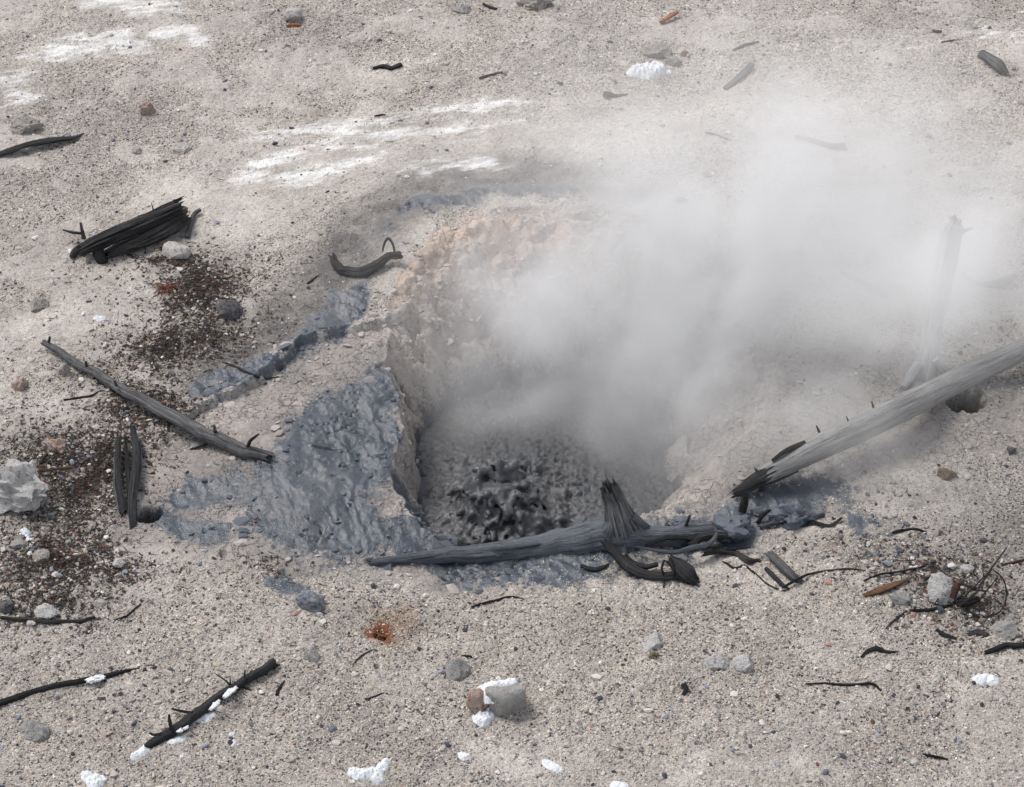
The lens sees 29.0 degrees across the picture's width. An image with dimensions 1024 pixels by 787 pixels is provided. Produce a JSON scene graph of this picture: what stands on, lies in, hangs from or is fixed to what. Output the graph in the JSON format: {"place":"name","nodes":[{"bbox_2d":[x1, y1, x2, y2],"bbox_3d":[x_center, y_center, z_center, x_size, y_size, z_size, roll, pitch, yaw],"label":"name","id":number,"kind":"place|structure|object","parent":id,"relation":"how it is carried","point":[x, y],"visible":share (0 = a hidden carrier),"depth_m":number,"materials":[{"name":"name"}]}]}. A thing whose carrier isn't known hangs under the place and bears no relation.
{"place":"outdoors","nodes":[
{"label":"outdoors","id":0,"kind":"place"},
{"bbox_2d":[0,0,1023,786],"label":"ground","id":1,"kind":"structure","parent":0,"point":[646,388],"depth_m":11.58,"materials":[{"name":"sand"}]},
{"bbox_2d":[0,599,13,613],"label":"stone","id":2,"kind":"object","parent":1,"relation":"on","point":[6,606],"visible":1,"depth_m":9.85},
{"bbox_2d":[8,537,26,548],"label":"stone","id":3,"kind":"object","parent":1,"relation":"on","point":[19,542],"visible":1,"depth_m":10.21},
{"bbox_2d":[11,377,27,391],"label":"stone","id":4,"kind":"object","parent":1,"relation":"on","point":[20,384],"visible":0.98,"depth_m":11.14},
{"bbox_2d":[0,458,48,513],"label":"boulder","id":5,"kind":"object","parent":1,"relation":"on","point":[23,487],"visible":1,"depth_m":10.35,"materials":[{"name":"stone"}]},
{"bbox_2d":[20,527,32,546],"bbox_3d":[-2.501,0.747,10.263,0.068,0.064,0.163,-21,40,-27],"label":"snow lump","id":6,"kind":"object","parent":1,"relation":"on","point":[26,532],"visible":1,"depth_m":10.27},
{"bbox_2d":[10,114,43,134],"bbox_3d":[-3.246,-1.773,13.236,0.249,0.190,0.200,-17,38,-22],"label":"stone","id":7,"kind":"object","parent":1,"relation":"on","point":[26,123],"visible":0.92,"depth_m":13.18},
{"bbox_2d":[17,721,49,742],"bbox_3d":[-2.250,1.600,9.325,0.185,0.158,0.126,22,41,28],"label":"stone","id":8,"kind":"object","parent":1,"relation":"on","point":[37,731],"visible":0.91,"depth_m":9.27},
{"bbox_2d":[30,297,48,311],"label":"stone","id":9,"kind":"object","parent":1,"relation":"on","point":[37,304],"visible":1,"depth_m":11.72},
{"bbox_2d":[31,549,49,562],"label":"stone","id":10,"kind":"object","parent":1,"relation":"on","point":[38,555],"visible":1,"depth_m":10.14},
{"bbox_2d":[0,133,84,155],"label":"bark slab","id":11,"kind":"object","parent":1,"relation":"on","point":[32,143],"depth_m":13.01,"materials":[{"name":"brown wood"}]},
{"bbox_2d":[34,603,59,619],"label":"stone","id":12,"kind":"object","parent":1,"relation":"on","point":[45,611],"visible":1,"depth_m":9.82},
{"bbox_2d":[0,615,95,623],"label":"twig","id":13,"kind":"object","parent":1,"relation":"on","point":[45,621],"visible":1,"depth_m":9.81,"materials":[{"name":"wood"}]},
{"bbox_2d":[38,466,71,471],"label":"twig","id":14,"kind":"object","parent":1,"relation":"on","point":[54,469],"visible":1,"depth_m":10.64,"materials":[{"name":"brown wood"}]},
{"bbox_2d":[44,438,66,453],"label":"stone","id":15,"kind":"object","parent":1,"relation":"on","point":[57,445],"visible":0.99,"depth_m":10.75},
{"bbox_2d":[58,363,69,375],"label":"stone","id":16,"kind":"object","parent":1,"relation":"on","point":[64,369],"visible":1,"depth_m":11.22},
{"bbox_2d":[0,668,138,705],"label":"charred stick","id":17,"kind":"object","parent":1,"relation":"on","point":[44,688],"visible":1,"depth_m":9.49,"materials":[{"name":"brown wood"}]},
{"bbox_2d":[63,390,100,400],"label":"twig","id":18,"kind":"object","parent":1,"relation":"on","point":[82,396],"visible":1,"depth_m":11.09,"materials":[{"name":"brown wood"}]},
{"bbox_2d":[80,770,106,786],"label":"snow lump","id":19,"kind":"object","parent":1,"relation":"on","point":[90,778],"visible":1,"depth_m":9.07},
{"bbox_2d":[93,315,105,321],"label":"snow lump","id":20,"kind":"object","parent":1,"relation":"on","point":[97,318],"visible":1,"depth_m":11.62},
{"bbox_2d":[95,598,105,607],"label":"stone","id":21,"kind":"object","parent":1,"relation":"on","point":[99,602],"visible":1,"depth_m":9.90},
{"bbox_2d":[112,558,125,567],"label":"stone","id":22,"kind":"object","parent":1,"relation":"on","point":[118,562],"visible":1,"depth_m":10.11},
{"bbox_2d":[63,195,191,263],"bbox_3d":[-2.354,-0.991,12.195,0.786,0.238,0.331,-10,36,-14],"label":"charred log","id":23,"kind":"object","parent":1,"relation":"on","point":[155,225],"visible":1,"depth_m":12.15,"materials":[{"name":"brown wood"}]},
{"bbox_2d":[113,422,141,529],"bbox_3d":[-2.054,0.452,10.595,0.154,0.197,0.812,-4,35,-6],"label":"charred post","id":24,"kind":"object","parent":1,"relation":"on","point":[133,479],"visible":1,"depth_m":10.55,"materials":[{"name":"brown wood"}]},
{"bbox_2d":[114,603,140,620],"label":"twig","id":25,"kind":"object","parent":1,"relation":"on","point":[129,613],"visible":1,"depth_m":9.86,"materials":[{"name":"brown wood"}]},
{"bbox_2d":[130,743,149,760],"bbox_3d":[-1.716,1.668,9.197,0.075,0.047,0.132,24,42,30],"label":"snow lump","id":26,"kind":"object","parent":1,"relation":"on","point":[142,751],"visible":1,"depth_m":9.17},
{"bbox_2d":[140,101,154,114],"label":"stone","id":27,"kind":"object","parent":1,"relation":"on","point":[147,108],"visible":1,"depth_m":13.33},
{"bbox_2d":[40,336,274,462],"bbox_3d":[-2.035,0.056,10.996,1.733,0.195,0.196,21,40,27],"label":"fallen pole","id":28,"kind":"object","parent":1,"relation":"on","point":[209,436],"visible":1,"depth_m":10.85,"materials":[{"name":"grey wood"}]},
{"bbox_2d":[153,281,180,295],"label":"needle tuft","id":29,"kind":"object","parent":1,"relation":"on","point":[165,287],"visible":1,"depth_m":11.82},
{"bbox_2d":[162,241,190,259],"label":"stone","id":30,"kind":"object","parent":1,"relation":"on","point":[173,250],"visible":1,"depth_m":12.10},
{"bbox_2d":[167,735,186,743],"bbox_3d":[-1.565,1.615,9.238,0.110,0.027,0.062,-16,38,-21],"label":"snow lump","id":31,"kind":"object","parent":1,"relation":"on","point":[178,739],"visible":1,"depth_m":9.23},
{"bbox_2d":[172,142,191,154],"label":"stone","id":32,"kind":"object","parent":1,"relation":"on","point":[181,148],"visible":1,"depth_m":13.00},
{"bbox_2d":[185,208,201,238],"bbox_3d":[-2.000,-1.061,12.377,0.049,0.085,0.264,6,35,9],"label":"driftwood stick","id":33,"kind":"object","parent":1,"relation":"on","point":[190,226],"visible":1,"depth_m":12.35,"materials":[{"name":"grey wood"}]},
{"bbox_2d":[196,712,215,723],"bbox_3d":[-1.446,1.531,9.350,0.111,0.035,0.070,-22,40,-28],"label":"snow lump","id":34,"kind":"object","parent":1,"relation":"on","point":[208,717],"visible":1,"depth_m":9.34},
{"bbox_2d":[144,658,279,748],"bbox_3d":[-1.437,1.454,9.398,0.171,0.136,0.769,29,44,35],"label":"snowy branch","id":35,"kind":"object","parent":1,"relation":"on","point":[187,720],"visible":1,"depth_m":9.34,"materials":[{"name":"brown wood"}]},
{"bbox_2d":[215,299,242,319],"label":"stone","id":36,"kind":"object","parent":1,"relation":"on","point":[230,309],"visible":1,"depth_m":11.61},
{"bbox_2d":[229,732,237,747],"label":"snow lump","id":37,"kind":"object","parent":1,"relation":"on","point":[235,741],"visible":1,"depth_m":9.24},
{"bbox_2d":[225,362,282,378],"bbox_3d":[-1.486,-0.114,11.273,0.344,0.074,0.110,7,36,10],"label":"twig","id":38,"kind":"object","parent":1,"relation":"on","point":[247,372],"visible":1,"depth_m":11.27,"materials":[{"name":"brown wood"}]},
{"bbox_2d":[283,7,302,26],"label":"orange footed stone","id":39,"kind":"object","parent":1,"relation":"on","point":[292,13],"visible":1,"depth_m":14.25,"materials":[{"name":"brown stone"}]},
{"bbox_2d":[295,590,324,612],"bbox_3d":[-1.003,1.035,9.908,0.143,0.116,0.122,11,37,15],"label":"stone","id":40,"kind":"object","parent":1,"relation":"on","point":[309,600],"visible":1,"depth_m":9.87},
{"bbox_2d":[303,645,319,661],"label":"stone","id":41,"kind":"object","parent":1,"relation":"on","point":[311,653],"visible":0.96,"depth_m":9.60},
{"bbox_2d":[328,237,403,277],"bbox_3d":[-0.880,-0.808,11.950,0.456,0.187,0.206,-3,35,-4],"label":"crescent branch","id":42,"kind":"object","parent":1,"relation":"on","point":[367,270],"visible":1,"depth_m":11.93,"materials":[{"name":"brown plant"}]},
{"bbox_2d":[347,758,391,784],"bbox_3d":[-0.661,1.743,9.120,0.214,0.077,0.169,0,35,0],"label":"snow lump","id":43,"kind":"object","parent":1,"relation":"on","point":[374,775],"visible":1,"depth_m":9.09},
{"bbox_2d":[373,62,402,69],"bbox_3d":[-0.873,-2.286,13.835,0.222,0.039,0.084,0,35,0],"label":"bark flake","id":44,"kind":"object","parent":1,"relation":"on","point":[388,67],"visible":1,"depth_m":13.82,"materials":[{"name":"brown wood"}]},
{"bbox_2d":[445,658,470,680],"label":"stone","id":45,"kind":"object","parent":1,"relation":"on","point":[456,669],"visible":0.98,"depth_m":9.58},
{"bbox_2d":[452,4,470,13],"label":"stone","id":46,"kind":"object","parent":1,"relation":"on","point":[463,9],"visible":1,"depth_m":14.36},
{"bbox_2d":[457,751,468,760],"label":"snow lump","id":47,"kind":"object","parent":1,"relation":"on","point":[463,755],"visible":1,"depth_m":9.19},
{"bbox_2d":[466,677,526,726],"bbox_3d":[-0.081,1.457,9.396,0.290,0.187,0.198,-16,38,-22],"label":"snow topped stone","id":48,"kind":"object","parent":1,"relation":"on","point":[487,703],"visible":1,"depth_m":9.35,"materials":[{"name":"stone"}]},
{"bbox_2d":[471,596,523,607],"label":"twig","id":49,"kind":"object","parent":1,"relation":"on","point":[489,601],"visible":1,"depth_m":10.00,"materials":[{"name":"brown wood"}]},
{"bbox_2d":[0,0,1023,786],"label":"plant litter","id":50,"kind":"object","parent":1,"relation":"on","point":[174,334],"visible":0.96,"depth_m":10.67,"materials":[{"name":"plant"}]},
{"bbox_2d":[516,0,551,9],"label":"stone","id":51,"kind":"object","parent":1,"relation":"on","point":[533,4],"visible":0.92,"depth_m":14.39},
{"bbox_2d":[365,472,716,565],"bbox_3d":[0.237,0.646,10.239,2.035,0.537,0.228,-3,35,-4],"label":"mud caked log","id":52,"kind":"object","parent":1,"relation":"on","point":[621,526],"visible":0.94,"depth_m":10.26,"materials":[{"name":"grey wood"}]},
{"bbox_2d":[416,388,675,526],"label":"mud pool","id":53,"kind":"structure","parent":1,"relation":"on","point":[577,445],"depth_m":11.49,"materials":[{"name":"soil"}]},
{"bbox_2d":[417,458,572,545],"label":"boiling mud","id":54,"kind":"structure","parent":53,"relation":"on","point":[490,500],"depth_m":10.83,"materials":[{"name":"soil"}]},
{"bbox_2d":[542,759,561,771],"bbox_3d":[0.181,1.720,9.141,0.076,0.024,0.122,-30,45,-35],"label":"snow lump","id":55,"kind":"object","parent":1,"relation":"on","point":[550,765],"visible":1,"depth_m":9.13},
{"bbox_2d":[149,198,1016,597],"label":"mud crumbs","id":56,"kind":"object","parent":1,"relation":"on","point":[245,532],"visible":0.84,"depth_m":11.14,"materials":[{"name":"soil"}]},
{"bbox_2d":[579,563,609,571],"bbox_3d":[0.428,0.897,10.198,0.160,0.031,0.060,0,35,0],"label":"broken stick","id":57,"kind":"object","parent":1,"relation":"on","point":[593,569],"visible":1,"depth_m":10.18,"materials":[{"name":"brown wood"}]},
{"bbox_2d":[603,91,627,97],"bbox_3d":[0.703,-2.043,13.488,0.175,0.051,0.047,-13,37,-17],"label":"knobbed root","id":58,"kind":"object","parent":1,"relation":"on","point":[606,94],"visible":1,"depth_m":13.47,"materials":[{"name":"grey wood"}]},
{"bbox_2d":[610,781,628,786],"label":"snow lump","id":59,"kind":"object","parent":1,"relation":"on","point":[618,784],"visible":1,"depth_m":9.06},
{"bbox_2d":[626,60,666,78],"bbox_3d":[0.946,-2.242,13.793,0.313,0.123,0.221,-19,39,-25],"label":"snow lump","id":60,"kind":"object","parent":1,"relation":"on","point":[652,69],"visible":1,"depth_m":13.75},
{"bbox_2d":[600,538,699,587],"bbox_3d":[0.701,0.882,10.125,0.554,0.168,0.175,12,37,16],"label":"curved root","id":61,"kind":"object","parent":1,"relation":"on","point":[683,571],"visible":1,"depth_m":10.10,"materials":[{"name":"brown wood"}]},
{"bbox_2d":[641,632,662,651],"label":"stone","id":62,"kind":"object","parent":1,"relation":"on","point":[652,641],"visible":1,"depth_m":9.74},
{"bbox_2d":[649,651,658,658],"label":"stone","id":63,"kind":"object","parent":1,"relation":"on","point":[653,655],"visible":1,"depth_m":9.67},
{"bbox_2d":[640,41,671,58],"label":"stone","id":64,"kind":"object","parent":1,"relation":"on","point":[658,49],"visible":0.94,"depth_m":13.95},
{"bbox_2d":[659,10,678,23],"bbox_3d":[1.133,-2.716,14.283,0.179,0.052,0.034,-29,44,-35],"label":"orange chip","id":65,"kind":"object","parent":1,"relation":"on","point":[668,16],"visible":1,"depth_m":14.27,"materials":[{"name":"brown wood"}]},
{"bbox_2d":[645,534,694,545],"bbox_3d":[0.826,0.753,10.251,0.290,0.041,0.052,-5,35,-8],"label":"broken stick","id":66,"kind":"object","parent":1,"relation":"on","point":[670,537],"visible":1,"depth_m":10.24,"materials":[{"name":"grey wood"}]},
{"bbox_2d":[664,56,681,65],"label":"stone","id":67,"kind":"object","parent":1,"relation":"on","point":[672,60],"visible":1,"depth_m":13.86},
{"bbox_2d":[635,527,717,553],"bbox_3d":[0.861,0.778,10.202,0.445,0.062,0.144,-8,36,-11],"label":"gnarled branch","id":68,"kind":"object","parent":1,"relation":"on","point":[712,540],"visible":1,"depth_m":10.16,"materials":[{"name":"grey wood"}]},
{"bbox_2d":[668,515,692,525],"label":"mud clod","id":69,"kind":"object","parent":1,"relation":"on","point":[678,520],"visible":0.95,"depth_m":10.38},
{"bbox_2d":[673,196,687,202],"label":"stone","id":70,"kind":"object","parent":1,"relation":"on","point":[679,199],"visible":1,"depth_m":12.44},
{"bbox_2d":[681,682,688,694],"bbox_3d":[0.831,1.421,9.514,0.035,0.037,0.066,0,35,0],"label":"char chunk","id":71,"kind":"object","parent":1,"relation":"on","point":[684,686],"visible":1,"depth_m":9.51,"materials":[{"name":"brown wood"}]},
{"bbox_2d":[687,531,738,545],"bbox_3d":[1.041,0.755,10.267,0.278,0.099,0.058,-2,35,-2],"label":"broken stick","id":72,"kind":"object","parent":1,"relation":"on","point":[703,537],"visible":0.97,"depth_m":10.24,"materials":[{"name":"brown wood"}]},
{"bbox_2d":[704,654,728,669],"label":"stone","id":73,"kind":"object","parent":1,"relation":"on","point":[715,662],"visible":1,"depth_m":9.63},
{"bbox_2d":[708,546,750,549],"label":"thin stick","id":74,"kind":"object","parent":1,"relation":"on","point":[711,547],"visible":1,"depth_m":10.22,"materials":[{"name":"brown wood"}]},
{"bbox_2d":[701,548,761,563],"bbox_3d":[1.132,0.834,10.209,0.321,0.053,0.082,4,35,5],"label":"broken branch","id":75,"kind":"object","parent":1,"relation":"on","point":[743,557],"visible":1,"depth_m":10.20,"materials":[{"name":"brown plant"}]},
{"bbox_2d":[712,512,753,542],"bbox_3d":[1.145,0.698,10.344,0.238,0.121,0.222,20,40,27],"label":"mud clod","id":76,"kind":"object","parent":1,"relation":"on","point":[738,527],"visible":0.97,"depth_m":10.29,"materials":[{"name":"soil"}]},
{"bbox_2d":[722,560,754,573],"bbox_3d":[1.171,0.891,10.158,0.203,0.015,0.052,15,38,20],"label":"broken stick","id":77,"kind":"object","parent":1,"relation":"on","point":[731,566],"visible":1,"depth_m":10.16,"materials":[{"name":"brown wood"}]},
{"bbox_2d":[723,62,754,89],"bbox_3d":[1.572,-2.194,13.705,0.057,0.066,0.390,21,40,27],"label":"wood block","id":78,"kind":"object","parent":1,"relation":"on","point":[745,70],"depth_m":13.69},
{"bbox_2d":[729,654,753,672],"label":"stone","id":79,"kind":"object","parent":1,"relation":"on","point":[742,663],"visible":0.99,"depth_m":9.62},
{"bbox_2d":[738,494,747,512],"bbox_3d":[1.219,0.575,10.413,0.041,0.121,0.055,19,39,25],"label":"charred peg","id":80,"kind":"object","parent":1,"relation":"on","point":[743,505],"visible":1,"depth_m":10.41,"materials":[{"name":"brown wood"}]},
{"bbox_2d":[733,41,758,50],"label":"twig","id":81,"kind":"object","parent":1,"relation":"on","point":[743,45],"visible":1,"depth_m":14.03,"materials":[{"name":"grey wood"}]},
{"bbox_2d":[749,506,763,515],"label":"mud clod","id":82,"kind":"object","parent":1,"relation":"on","point":[758,511],"visible":1,"depth_m":10.43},
{"bbox_2d":[756,509,770,523],"bbox_3d":[1.326,0.647,10.412,0.117,0.057,0.020,-25,42,-31],"label":"broken stick","id":83,"kind":"object","parent":1,"relation":"on","point":[762,515],"visible":1,"depth_m":10.39,"materials":[{"name":"brown wood"}]},
{"bbox_2d":[752,570,785,591],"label":"twig","id":84,"kind":"object","parent":1,"relation":"on","point":[766,582],"visible":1,"depth_m":10.05,"materials":[{"name":"brown wood"}]},
{"bbox_2d":[764,551,813,589],"bbox_3d":[1.377,0.914,10.097,0.275,0.067,0.210,21,40,27],"label":"driftwood chip","id":85,"kind":"object","parent":1,"relation":"on","point":[784,568],"visible":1,"depth_m":10.08,"materials":[{"name":"grey wood"}]},
{"bbox_2d":[758,512,824,528],"bbox_3d":[1.468,0.670,10.385,0.368,0.050,0.042,-6,35,-8],"label":"broken stick","id":86,"kind":"object","parent":1,"relation":"on","point":[771,523],"visible":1,"depth_m":10.37,"materials":[{"name":"brown wood"}]},
{"bbox_2d":[768,503,816,529],"bbox_3d":[1.473,0.647,10.390,0.243,0.146,0.168,15,38,21],"label":"mud clod","id":87,"kind":"object","parent":1,"relation":"on","point":[794,516],"visible":1,"depth_m":10.35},
{"bbox_2d":[794,134,845,149],"bbox_3d":[2.022,-1.650,13.002,0.354,0.048,0.061,13,37,18],"label":"stick","id":88,"kind":"object","parent":1,"relation":"on","point":[840,146],"visible":1,"depth_m":12.98,"materials":[{"name":"wood"}]},
{"bbox_2d":[801,517,842,527],"bbox_3d":[1.623,0.682,10.358,0.226,0.034,0.058,-3,35,-5],"label":"bark strip","id":89,"kind":"object","parent":1,"relation":"on","point":[808,523],"visible":1,"depth_m":10.36,"materials":[{"name":"brown wood"}]},
{"bbox_2d":[812,568,864,573],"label":"twig","id":90,"kind":"object","parent":1,"relation":"on","point":[838,569],"visible":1,"depth_m":10.11,"materials":[{"name":"brown wood"}]},
{"bbox_2d":[805,682,880,690],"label":"twig","id":91,"kind":"object","parent":1,"relation":"on","point":[860,684],"visible":1,"depth_m":9.52,"materials":[{"name":"brown wood"}]},
{"bbox_2d":[841,271,886,297],"bbox_3d":[2.105,-0.650,11.824,0.046,0.058,0.331,-29,44,-35],"label":"slope branch","id":92,"kind":"object","parent":1,"relation":"on","point":[877,291],"visible":1,"depth_m":11.80,"materials":[{"name":"grey wood"}]},
{"bbox_2d":[729,337,1023,497],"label":"fallen log","id":93,"kind":"object","parent":1,"relation":"on","point":[867,424],"visible":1,"depth_m":10.60,"materials":[{"name":"grey wood"}]},
{"bbox_2d":[860,646,897,657],"bbox_3d":[1.789,1.256,9.681,0.202,0.022,0.058,-7,36,-10],"label":"bark flake","id":94,"kind":"object","parent":1,"relation":"on","point":[872,649],"visible":1,"depth_m":9.68,"materials":[{"name":"brown wood"}]},
{"bbox_2d":[862,578,909,596],"bbox_3d":[1.891,0.985,9.985,0.260,0.056,0.043,-10,36,-13],"label":"wood chip","id":95,"kind":"object","parent":1,"relation":"on","point":[884,588],"visible":1,"depth_m":9.97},
{"bbox_2d":[863,563,927,580],"bbox_3d":[1.950,0.910,10.063,0.346,0.047,0.039,-5,35,-7],"label":"twig","id":96,"kind":"object","parent":1,"relation":"on","point":[893,572],"visible":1,"depth_m":10.06,"materials":[{"name":"brown wood"}]},
{"bbox_2d":[889,592,911,605],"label":"stone","id":97,"kind":"object","parent":1,"relation":"on","point":[902,599],"visible":1,"depth_m":9.91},
{"bbox_2d":[892,528,925,533],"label":"twig","id":98,"kind":"object","parent":1,"relation":"on","point":[901,530],"visible":1,"depth_m":10.29,"materials":[{"name":"brown wood"}]},
{"bbox_2d":[912,602,955,611],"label":"twig","id":99,"kind":"object","parent":1,"relation":"on","point":[925,609],"visible":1,"depth_m":9.89,"materials":[{"name":"brown wood"}]},
{"bbox_2d":[922,753,947,759],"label":"twig","id":100,"kind":"object","parent":1,"relation":"on","point":[934,756],"visible":1,"depth_m":9.20,"materials":[{"name":"brown wood"}]},
{"bbox_2d":[900,215,972,390],"bbox_3d":[2.403,-0.464,11.001,0.261,0.938,0.525,16,38,22],"label":"broken snag","id":101,"kind":"object","parent":1,"relation":"on","point":[927,364],"visible":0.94,"depth_m":11.02,"materials":[{"name":"grey wood"}]},
{"bbox_2d":[926,572,960,603],"bbox_3d":[2.170,0.997,9.972,0.175,0.178,0.155,0,35,0],"label":"stone","id":102,"kind":"object","parent":1,"relation":"on","point":[939,585],"visible":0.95,"depth_m":9.93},
{"bbox_2d":[935,628,956,638],"bbox_3d":[2.139,1.191,9.767,0.112,0.020,0.034,20,40,26],"label":"bark flake","id":103,"kind":"object","parent":1,"relation":"on","point":[942,633],"visible":1,"depth_m":9.76,"materials":[{"name":"brown wood"}]},
{"bbox_2d":[937,468,956,480],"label":"stone","id":104,"kind":"object","parent":1,"relation":"on","point":[945,474],"visible":1,"depth_m":10.57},
{"bbox_2d":[960,564,973,573],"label":"stone","id":105,"kind":"object","parent":1,"relation":"on","point":[967,568],"visible":0.97,"depth_m":10.04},
{"bbox_2d":[929,547,1006,617],"bbox_3d":[2.282,0.942,9.852,0.373,0.296,0.203,0,35,0],"label":"brush tangle","id":106,"kind":"object","parent":1,"relation":"on","point":[972,599],"visible":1,"depth_m":9.88,"materials":[{"name":"brown wood"}]},
{"bbox_2d":[967,629,988,636],"bbox_3d":[2.301,1.187,9.786,0.110,0.027,0.058,0,35,0],"label":"bark flake","id":107,"kind":"object","parent":1,"relation":"on","point":[976,632],"visible":1,"depth_m":9.78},
{"bbox_2d":[972,673,998,685],"bbox_3d":[2.284,1.381,9.561,0.149,0.046,0.102,0,35,0],"label":"snow lump","id":108,"kind":"object","parent":1,"relation":"on","point":[983,679],"visible":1,"depth_m":9.54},
{"bbox_2d":[961,272,1016,287],"bbox_3d":[2.865,-0.681,11.870,0.338,0.072,0.100,0,35,0],"label":"steam branch","id":109,"kind":"object","parent":1,"relation":"on","point":[1005,281],"visible":1,"depth_m":11.85,"materials":[{"name":"grey wood"}]},
{"bbox_2d":[978,50,1008,76],"bbox_3d":[3.333,-2.295,13.742,0.089,0.097,0.318,-16,38,-21],"label":"driftwood root","id":110,"kind":"object","parent":1,"relation":"on","point":[995,63],"visible":1,"depth_m":13.69,"materials":[{"name":"grey wood"}]},
{"bbox_2d":[984,642,1023,653],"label":"root piece","id":111,"kind":"object","parent":1,"relation":"on","point":[999,647],"visible":1,"depth_m":9.68,"materials":[{"name":"brown wood"}]},
{"bbox_2d":[989,619,1019,640],"bbox_3d":[2.434,1.177,9.782,0.157,0.124,0.142,0,35,0],"label":"stone","id":112,"kind":"object","parent":1,"relation":"on","point":[1005,629],"visible":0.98,"depth_m":9.74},
{"bbox_2d":[1007,446,1016,454],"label":"stone","id":113,"kind":"object","parent":1,"relation":"on","point":[1010,449],"visible":1,"depth_m":10.72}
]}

